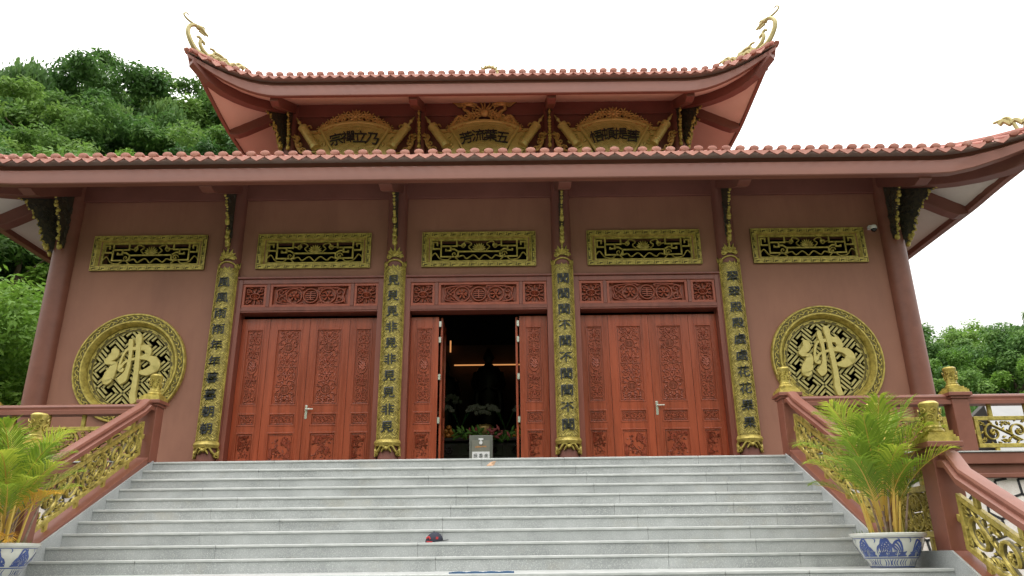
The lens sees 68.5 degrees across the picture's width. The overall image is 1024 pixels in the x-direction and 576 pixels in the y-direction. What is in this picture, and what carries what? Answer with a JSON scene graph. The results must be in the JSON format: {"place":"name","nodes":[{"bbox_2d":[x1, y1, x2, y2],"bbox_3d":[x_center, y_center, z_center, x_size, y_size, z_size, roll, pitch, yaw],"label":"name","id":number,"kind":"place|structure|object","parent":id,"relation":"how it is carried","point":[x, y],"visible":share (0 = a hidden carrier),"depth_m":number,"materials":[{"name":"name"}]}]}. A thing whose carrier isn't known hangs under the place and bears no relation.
{"place":"outdoors","nodes":[
{"label":"outdoors","id":0,"kind":"place"},
{"bbox_2d":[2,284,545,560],"bbox_3d":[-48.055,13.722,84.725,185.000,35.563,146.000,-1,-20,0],"label":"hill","id":1,"kind":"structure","parent":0,"point":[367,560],"depth_m":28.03,"materials":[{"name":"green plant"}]},
{"bbox_2d":[0,118,15,147],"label":"broadleaf tree","id":2,"kind":"object","parent":1,"relation":"on","point":[4,129],"visible":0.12,"depth_m":40.40,"materials":[{"name":"green plant"}]},
{"bbox_2d":[0,139,21,156],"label":"broadleaf tree","id":3,"kind":"object","parent":1,"relation":"on","point":[3,152],"visible":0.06,"depth_m":33.72,"materials":[{"name":"green plant"}]},
{"bbox_2d":[0,92,22,143],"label":"drooping tree","id":4,"kind":"object","parent":1,"relation":"on","point":[10,99],"visible":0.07,"depth_m":46.78,"materials":[{"name":"green plant"}]},
{"bbox_2d":[0,140,35,155],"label":"broadleaf tree","id":5,"kind":"object","parent":1,"relation":"on","point":[5,150],"depth_m":34.55,"materials":[{"name":"green plant"}]},
{"bbox_2d":[0,312,36,422],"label":"light tree","id":6,"kind":"object","parent":1,"relation":"on","point":[15,376],"visible":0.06,"depth_m":23.78,"materials":[{"name":"green plant"}]},
{"bbox_2d":[0,233,48,315],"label":"broadleaf tree","id":7,"kind":"object","parent":1,"relation":"on","point":[14,256],"visible":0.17,"depth_m":29.53,"materials":[{"name":"green plant"}]},
{"bbox_2d":[18,258,49,287],"bbox_3d":[-17.202,0.632,30.277,6.048,8.836,5.407,-8,-21,20],"label":"light tree","id":8,"kind":"object","parent":1,"relation":"on","point":[38,272],"visible":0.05,"depth_m":28.79,"materials":[{"name":"green plant"}]},
{"bbox_2d":[4,97,64,146],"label":"broadleaf tree","id":9,"kind":"object","parent":1,"relation":"on","point":[11,102],"visible":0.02,"depth_m":47.52,"materials":[{"name":"green plant"}]},
{"bbox_2d":[0,52,92,101],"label":"drooping tree","id":10,"kind":"object","parent":1,"relation":"on","point":[34,70],"visible":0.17,"depth_m":51.94,"materials":[{"name":"green plant"}]},
{"bbox_2d":[0,74,100,149],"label":"broadleaf tree","id":11,"kind":"object","parent":1,"relation":"on","point":[28,112],"visible":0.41,"depth_m":44.50,"materials":[{"name":"green plant"}]},
{"bbox_2d":[0,121,105,155],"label":"broadleaf tree","id":12,"kind":"object","parent":1,"relation":"on","point":[30,136],"visible":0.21,"depth_m":38.80,"materials":[{"name":"green plant"}]},
{"bbox_2d":[19,143,120,156],"bbox_3d":[-19.750,-1.567,34.096,6.008,10.456,7.320,-2,-20,3],"label":"broadleaf tree","id":13,"kind":"object","parent":1,"relation":"on","point":[62,148],"visible":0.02,"depth_m":32.84,"materials":[{"name":"green plant"}]},
{"bbox_2d":[38,86,149,155],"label":"broadleaf tree","id":14,"kind":"object","parent":1,"relation":"on","point":[105,131],"visible":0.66,"depth_m":43.60,"materials":[{"name":"green plant"}]},
{"bbox_2d":[59,83,137,103],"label":"broadleaf tree","id":15,"kind":"object","parent":1,"relation":"on","point":[126,97],"depth_m":57.57,"materials":[{"name":"green plant"}]},
{"bbox_2d":[45,46,176,118],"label":"broadleaf tree","id":16,"kind":"object","parent":1,"relation":"on","point":[141,82],"visible":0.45,"depth_m":49.46,"materials":[{"name":"green plant"}]},
{"bbox_2d":[115,148,135,155],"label":"light tree","id":17,"kind":"object","parent":1,"relation":"on","point":[130,152],"visible":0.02,"depth_m":40.38,"materials":[{"name":"green plant"}]},
{"bbox_2d":[88,55,174,147],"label":"broadleaf tree","id":18,"kind":"object","parent":1,"relation":"on","point":[135,104],"visible":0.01,"depth_m":53.15,"materials":[{"name":"green plant"}]},
{"bbox_2d":[112,96,199,155],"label":"drooping tree","id":19,"kind":"object","parent":1,"relation":"on","point":[161,107],"visible":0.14,"depth_m":48.01,"materials":[{"name":"green plant"}]},
{"bbox_2d":[123,109,231,155],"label":"broadleaf tree","id":20,"kind":"object","parent":1,"relation":"on","point":[158,137],"visible":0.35,"depth_m":43.83,"materials":[{"name":"green plant"}]},
{"bbox_2d":[139,70,222,129],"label":"broadleaf tree","id":21,"kind":"object","parent":1,"relation":"on","point":[193,105],"visible":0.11,"depth_m":51.39,"materials":[{"name":"green plant"}]},
{"bbox_2d":[168,73,205,115],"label":"broadleaf tree","id":22,"kind":"object","parent":1,"relation":"on","point":[188,89],"visible":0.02,"depth_m":55.15,"materials":[{"name":"green plant"}]},
{"bbox_2d":[162,136,220,155],"bbox_3d":[-17.074,-3.345,41.145,6.786,8.270,6.816,-3,-20,6],"label":"broadleaf tree","id":23,"kind":"object","parent":1,"relation":"on","point":[203,147],"visible":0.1,"depth_m":39.97,"materials":[{"name":"green plant"}]},
{"bbox_2d":[195,92,221,136],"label":"broadleaf tree","id":24,"kind":"object","parent":1,"relation":"on","point":[208,108],"visible":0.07,"depth_m":51.87,"materials":[{"name":"green plant"}]},
{"bbox_2d":[190,130,234,152],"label":"broadleaf tree","id":25,"kind":"object","parent":1,"relation":"on","point":[208,138],"visible":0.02,"depth_m":46.11,"materials":[{"name":"green plant"}]},
{"bbox_2d":[221,133,238,155],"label":"broadleaf tree","id":26,"kind":"object","parent":1,"relation":"on","point":[230,145],"depth_m":42.50,"materials":[{"name":"green plant"}]},
{"bbox_2d":[437,360,460,435],"bbox_3d":[-1.905,3.143,21.309,0.940,2.280,0.900,-1,-20,0],"label":"standing statue","id":27,"kind":"object","parent":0,"point":[452,385],"visible":0.31,"depth_m":21.16,"materials":[{"name":"brown metal"}]},
{"bbox_2d":[471,348,505,431],"bbox_3d":[-0.658,2.885,21.175,0.900,2.448,0.900,18,-27,-42],"label":"standing statue","id":28,"kind":"object","parent":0,"point":[488,383],"visible":0.83,"depth_m":20.97,"materials":[{"name":"brown metal"}]},
{"bbox_2d":[0,0,1023,342],"label":"sky","id":29,"kind":"structure","parent":0,"point":[843,72],"materials":[{"name":"white"}]},
{"bbox_2d":[514,379,520,429],"bbox_3d":[0.524,3.114,21.309,0.940,2.280,0.900,-1,-20,0],"label":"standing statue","id":30,"kind":"object","parent":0,"point":[519,398],"visible":0.06,"depth_m":21.20,"materials":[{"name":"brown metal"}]},
{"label":"hill","id":31,"kind":"structure","parent":0,"visible":0},
{"bbox_2d":[922,323,945,357],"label":"broadleaf tree","id":32,"kind":"object","parent":31,"relation":"on","point":[928,332],"visible":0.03,"depth_m":60.56,"materials":[{"name":"green plant"}]},
{"bbox_2d":[939,406,978,416],"bbox_3d":[22.734,10.914,39.260,6.573,10.699,6.998,10,-22,-28],"label":"drooping tree","id":33,"kind":"object","parent":31,"relation":"on","point":[973,408],"visible":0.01,"depth_m":39.43,"materials":[{"name":"green plant"}]},
{"bbox_2d":[931,329,989,377],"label":"broadleaf tree","id":34,"kind":"object","parent":31,"relation":"on","point":[967,338],"visible":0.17,"depth_m":64.23,"materials":[{"name":"green plant"}]},
{"bbox_2d":[929,347,996,392],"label":"light tree","id":35,"kind":"object","parent":31,"relation":"on","point":[958,359],"visible":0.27,"depth_m":55.24,"materials":[{"name":"green plant"}]},
{"bbox_2d":[926,343,1000,381],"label":"broadleaf tree","id":36,"kind":"object","parent":31,"relation":"on","point":[944,362],"visible":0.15,"depth_m":58.85,"materials":[{"name":"green plant"}]},
{"bbox_2d":[939,318,988,351],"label":"light tree","id":37,"kind":"object","parent":31,"relation":"on","point":[971,326],"visible":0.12,"depth_m":68.59,"materials":[{"name":"green plant"}]},
{"bbox_2d":[933,365,998,409],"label":"broadleaf tree","id":38,"kind":"object","parent":31,"relation":"on","point":[983,387],"visible":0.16,"depth_m":49.64,"materials":[{"name":"green plant"}]},
{"bbox_2d":[963,321,1023,393],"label":"broadleaf tree","id":39,"kind":"object","parent":31,"relation":"on","point":[1009,352],"visible":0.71,"depth_m":55.24,"materials":[{"name":"green plant"}]},
{"bbox_2d":[989,355,1023,393],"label":"light tree","id":40,"kind":"object","parent":31,"relation":"on","point":[997,380],"visible":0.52,"depth_m":52.14,"materials":[{"name":"green plant"}]},
{"bbox_2d":[989,321,1023,356],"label":"broadleaf tree","id":41,"kind":"object","parent":31,"relation":"on","point":[1017,327],"visible":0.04,"depth_m":62.54,"materials":[{"name":"green plant"}]},
{"bbox_2d":[995,368,1021,393],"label":"light tree","id":42,"kind":"object","parent":31,"relation":"on","point":[1007,388],"visible":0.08,"depth_m":59.82,"materials":[{"name":"green plant"}]},
{"label":"ground","id":43,"kind":"structure","parent":0,"visible":0},
{"bbox_2d":[0,382,12,461],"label":"light tree","id":44,"kind":"object","parent":43,"relation":"on","point":[6,390],"visible":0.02,"depth_m":21.83,"materials":[{"name":"green plant"}]},
{"bbox_2d":[0,264,45,433],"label":"light tree","id":45,"kind":"object","parent":43,"relation":"on","point":[20,312],"visible":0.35,"depth_m":22.57,"materials":[{"name":"green plant"}]},
{"bbox_2d":[25,455,954,575],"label":"stone staircase","id":46,"kind":"structure","parent":43,"relation":"on","point":[754,515],"depth_m":9.93,"materials":[{"name":"grey stone"}]},
{"bbox_2d":[0,414,87,575],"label":"potted palm","id":47,"kind":"object","parent":46,"relation":"on","point":[20,484],"visible":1,"depth_m":8.00,"materials":[{"name":"green plant"}]},
{"bbox_2d":[0,374,169,575],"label":"stair balustrade","id":48,"kind":"object","parent":46,"relation":"on","point":[98,489],"visible":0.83,"depth_m":10.53,"materials":[{"name":"paint"}]},
{"bbox_2d":[425,531,445,542],"bbox_3d":[-0.939,3.120,9.422,0.297,0.141,0.212,-1,-20,0],"label":"baseball cap","id":49,"kind":"object","parent":46,"relation":"on","point":[434,536],"visible":1,"depth_m":9.36,"materials":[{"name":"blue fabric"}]},
{"bbox_2d":[449,571,513,573],"bbox_3d":[-0.304,2.838,7.510,0.650,0.020,0.065,-1,-20,0],"label":"blue strip","id":50,"kind":"object","parent":46,"relation":"on","point":[460,572],"visible":0.96,"depth_m":7.48,"materials":[{"name":"plastic"}]},
{"bbox_2d":[792,392,963,567],"bbox_3d":[3.957,2.094,8.220,1.657,1.807,1.666,-1,-20,0],"label":"potted palm","id":51,"kind":"object","parent":46,"relation":"on","point":[873,458],"visible":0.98,"depth_m":7.93,"materials":[{"name":"green plant"}]},
{"bbox_2d":[772,367,1023,575],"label":"stair balustrade","id":52,"kind":"object","parent":46,"relation":"on","point":[945,521],"visible":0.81,"depth_m":7.83,"materials":[{"name":"paint"}]},
{"bbox_2d":[6,450,1023,575],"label":"terrace","id":53,"kind":"structure","parent":43,"relation":"on","point":[1004,469],"depth_m":11.87,"materials":[{"name":"stone"}]},
{"bbox_2d":[0,402,136,460],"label":"terrace balustrade","id":54,"kind":"object","parent":53,"relation":"on","point":[84,412],"visible":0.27,"depth_m":12.21,"materials":[{"name":"paint"}]},
{"bbox_2d":[0,5,1023,461],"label":"temple","id":55,"kind":"structure","parent":53,"relation":"on","point":[128,247],"depth_m":16.10,"materials":[{"name":"paint"}]},
{"bbox_2d":[72,313,186,422],"bbox_3d":[-7.923,1.663,15.627,2.330,2.330,0.225,-1,-20,0],"label":"round window","id":56,"kind":"structure","parent":55,"relation":"in","point":[85,390],"depth_m":15.66,"materials":[{"name":"gold metal"}]},
{"bbox_2d":[89,235,208,271],"bbox_3d":[-7.921,-0.750,16.469,2.480,0.810,0.140,-1,-20,0],"label":"vent window","id":57,"kind":"structure","parent":55,"relation":"in","point":[175,240],"depth_m":16.49,"materials":[{"name":"gold metal"}]},
{"bbox_2d":[192,247,240,459],"bbox_3d":[-6.098,1.248,15.566,0.536,4.496,0.270,-1,-20,0],"label":"couplet board","id":58,"kind":"object","parent":55,"relation":"attached to","point":[212,397],"visible":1,"depth_m":15.45,"materials":[{"name":"gold metal"}]},
{"bbox_2d":[227,319,270,460],"bbox_3d":[-5.441,2.246,15.557,0.597,3.340,0.055,-1,-20,0],"label":"door leaf","id":59,"kind":"structure","parent":55,"relation":"in","point":[253,353],"depth_m":15.58,"materials":[{"name":"brown wood"}]},
{"bbox_2d":[257,319,310,460],"bbox_3d":[-4.713,2.237,15.557,0.847,3.340,0.055,-1,-20,0],"label":"door leaf","id":60,"kind":"structure","parent":55,"relation":"in","point":[287,358],"depth_m":15.58,"materials":[{"name":"brown wood"}]},
{"bbox_2d":[255,233,371,269],"bbox_3d":[-4.322,-0.792,16.469,2.480,0.810,0.140,-1,-20,0],"label":"vent window","id":61,"kind":"structure","parent":55,"relation":"in","point":[353,238],"depth_m":16.49,"materials":[{"name":"gold metal"}]},
{"bbox_2d":[299,318,350,459],"bbox_3d":[-3.860,2.218,15.531,0.847,3.340,0.111,-1,-20,0],"label":"door leaf","id":62,"kind":"structure","parent":55,"relation":"in","point":[328,352],"depth_m":15.58,"materials":[{"name":"brown wood"}]},
{"bbox_2d":[291,109,417,154],"bbox_3d":[-4.362,-4.282,20.837,3.535,1.600,0.270,-1,-20,0],"label":"fan signboard","id":63,"kind":"object","parent":55,"relation":"attached to","point":[355,133],"visible":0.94,"depth_m":20.81,"materials":[{"name":"gold metal"}]},
{"bbox_2d":[342,318,376,459],"bbox_3d":[-3.132,2.219,15.557,0.597,3.340,0.055,-1,-20,0],"label":"door leaf","id":64,"kind":"structure","parent":55,"relation":"in","point":[362,343],"depth_m":15.58,"materials":[{"name":"brown wood"}]},
{"bbox_2d":[374,245,406,456],"bbox_3d":[-2.498,1.206,15.566,0.536,4.496,0.270,-1,-20,0],"label":"couplet board","id":65,"kind":"object","parent":55,"relation":"attached to","point":[389,397],"visible":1,"depth_m":15.45,"materials":[{"name":"gold metal"}]},
{"bbox_2d":[406,317,438,458],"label":"door leaf","id":66,"kind":"structure","parent":55,"relation":"in","point":[424,340],"depth_m":15.58,"materials":[{"name":"brown wood"}]},
{"bbox_2d":[437,318,445,458],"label":"door leaf","id":67,"kind":"structure","parent":55,"relation":"in","point":[442,340],"depth_m":15.91,"materials":[{"name":"brown wood"}]},
{"bbox_2d":[437,393,461,428],"bbox_3d":[-1.845,3.051,18.651,1.219,0.865,0.301,-1,-20,0],"label":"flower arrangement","id":68,"kind":"object","parent":55,"relation":"on","point":[451,396],"visible":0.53,"depth_m":18.67,"materials":[{"name":"plant"}]},
{"bbox_2d":[436,437,520,458],"bbox_3d":[-0.664,4.072,17.468,3.400,1.080,0.800,-1,-20,0],"label":"altar table","id":69,"kind":"object","parent":55,"relation":"on","point":[457,448],"visible":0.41,"depth_m":17.25,"materials":[{"name":"paint"}]},
{"bbox_2d":[437,403,486,437],"bbox_3d":[-1.216,3.203,17.910,1.235,0.866,0.291,-1,-20,0],"label":"flower arrangement","id":70,"kind":"object","parent":69,"relation":"on","point":[473,407],"visible":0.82,"depth_m":17.92,"materials":[{"name":"plant"}]},
{"bbox_2d":[475,424,492,433],"bbox_3d":[-0.653,3.343,17.463,0.440,0.290,0.436,-1,-20,0],"label":"incense bowl","id":71,"kind":"object","parent":69,"relation":"on","point":[485,426],"visible":0.36,"depth_m":17.32,"materials":[{"name":"brown metal"}]},
{"bbox_2d":[478,404,519,431],"bbox_3d":[-0.180,3.199,17.936,1.257,0.867,0.236,0,-20,-2],"label":"flower arrangement","id":72,"kind":"object","parent":69,"relation":"on","point":[491,407],"visible":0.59,"depth_m":17.94,"materials":[{"name":"plant"}]},
{"bbox_2d":[421,231,535,267],"bbox_3d":[-0.722,-0.834,16.469,2.480,0.810,0.140,-1,-20,0],"label":"vent window","id":73,"kind":"structure","parent":55,"relation":"in","point":[522,236],"depth_m":16.49,"materials":[{"name":"gold metal"}]},
{"bbox_2d":[469,435,492,458],"bbox_3d":[-0.641,3.546,15.669,0.490,0.900,0.442,-1,-20,0],"label":"donation box","id":74,"kind":"object","parent":55,"relation":"on","point":[481,446],"visible":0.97,"depth_m":15.56,"materials":[{"name":"grey plastic"}]},
{"bbox_2d":[472,440,489,451],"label":"glass panel","id":75,"kind":"structure","parent":74,"relation":"in","point":[486,448],"depth_m":15.56,"materials":[{"name":"glass"}]},
{"bbox_2d":[421,102,547,153],"bbox_3d":[-0.765,-4.498,20.899,3.535,1.971,0.270,-1,-20,0],"label":"fan signboard","id":76,"kind":"object","parent":55,"relation":"attached to","point":[467,132],"visible":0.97,"depth_m":20.83,"materials":[{"name":"gold metal"}]},
{"bbox_2d":[451,424,520,443],"bbox_3d":[-0.573,3.410,16.852,1.596,0.710,0.628,-1,-20,0],"label":"flower arrangement","id":77,"kind":"object","parent":55,"relation":"on","point":[499,436],"visible":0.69,"depth_m":16.82,"materials":[{"name":"plant"}]},
{"bbox_2d":[515,317,519,457],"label":"door leaf","id":78,"kind":"structure","parent":55,"relation":"in","point":[516,321],"depth_m":15.67,"materials":[{"name":"brown wood"}]},
{"bbox_2d":[519,316,550,457],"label":"door leaf","id":79,"kind":"structure","parent":55,"relation":"in","point":[533,338],"depth_m":15.58,"materials":[{"name":"brown wood"}]},
{"bbox_2d":[551,244,581,454],"bbox_3d":[1.102,1.163,15.566,0.536,4.496,0.270,-1,-20,0],"label":"couplet board","id":80,"kind":"object","parent":55,"relation":"attached to","point":[566,395],"visible":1,"depth_m":15.45,"materials":[{"name":"gold metal"}]},
{"bbox_2d":[580,315,614,456],"bbox_3d":[1.759,2.162,15.557,0.597,3.340,0.055,-1,-20,0],"label":"door leaf","id":81,"kind":"structure","parent":55,"relation":"in","point":[598,411],"depth_m":15.58,"materials":[{"name":"brown wood"}]},
{"bbox_2d":[551,106,677,152],"bbox_3d":[2.837,-4.366,20.837,3.535,1.600,0.270,-1,-20,0],"label":"fan signboard","id":82,"kind":"object","parent":55,"relation":"attached to","point":[616,129],"visible":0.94,"depth_m":20.81,"materials":[{"name":"gold metal"}]},
{"bbox_2d":[607,315,657,456],"bbox_3d":[2.487,2.153,15.557,0.847,3.340,0.055,-1,-20,0],"label":"door leaf","id":83,"kind":"structure","parent":55,"relation":"in","point":[629,349],"depth_m":15.58,"materials":[{"name":"brown wood"}]},
{"bbox_2d":[586,229,702,265],"bbox_3d":[2.878,-0.876,16.469,2.480,0.810,0.140,-1,-20,0],"label":"vent window","id":84,"kind":"structure","parent":55,"relation":"in","point":[604,235],"depth_m":16.49,"materials":[{"name":"gold metal"}]},
{"bbox_2d":[647,314,699,455],"bbox_3d":[3.340,2.134,15.531,0.847,3.340,0.111,-1,-20,0],"label":"door leaf","id":85,"kind":"structure","parent":55,"relation":"in","point":[669,344],"depth_m":15.58,"materials":[{"name":"brown wood"}]},
{"bbox_2d":[687,314,729,455],"bbox_3d":[4.068,2.135,15.557,0.597,3.340,0.055,-1,-20,0],"label":"door leaf","id":86,"kind":"structure","parent":55,"relation":"in","point":[703,339],"depth_m":15.58,"materials":[{"name":"brown wood"}]},
{"bbox_2d":[717,241,763,452],"bbox_3d":[4.701,1.121,15.566,0.536,4.496,0.270,-1,-20,0],"label":"couplet board","id":87,"kind":"object","parent":55,"relation":"attached to","point":[744,391],"visible":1,"depth_m":15.45,"materials":[{"name":"gold metal"}]},
{"bbox_2d":[749,227,868,263],"bbox_3d":[6.478,-0.918,16.469,2.480,0.810,0.140,-1,-20,0],"label":"vent window","id":88,"kind":"structure","parent":55,"relation":"in","point":[783,233],"depth_m":16.49,"materials":[{"name":"gold metal"}]},
{"bbox_2d":[771,305,884,415],"bbox_3d":[6.536,1.494,15.627,2.330,2.330,0.225,-1,-20,0],"label":"round window","id":89,"kind":"structure","parent":55,"relation":"in","point":[871,379],"depth_m":15.66,"materials":[{"name":"gold metal"}]},
{"bbox_2d":[867,224,876,231],"bbox_3d":[7.893,-1.299,16.465,0.140,0.187,0.228,-1,-20,0],"label":"security camera","id":90,"kind":"object","parent":55,"relation":"attached to","point":[873,228],"visible":1,"depth_m":16.39,"materials":[{"name":"white plastic"}]},
{"bbox_2d":[800,366,1023,450],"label":"terrace balustrade","id":91,"kind":"object","parent":53,"relation":"on","point":[954,399],"visible":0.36,"depth_m":12.19,"materials":[{"name":"paint"}]},
{"bbox_2d":[971,406,1023,450],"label":"shed","id":92,"kind":"structure","parent":43,"relation":"on","point":[1003,411],"depth_m":26.61,"materials":[{"name":"white"}]}
]}

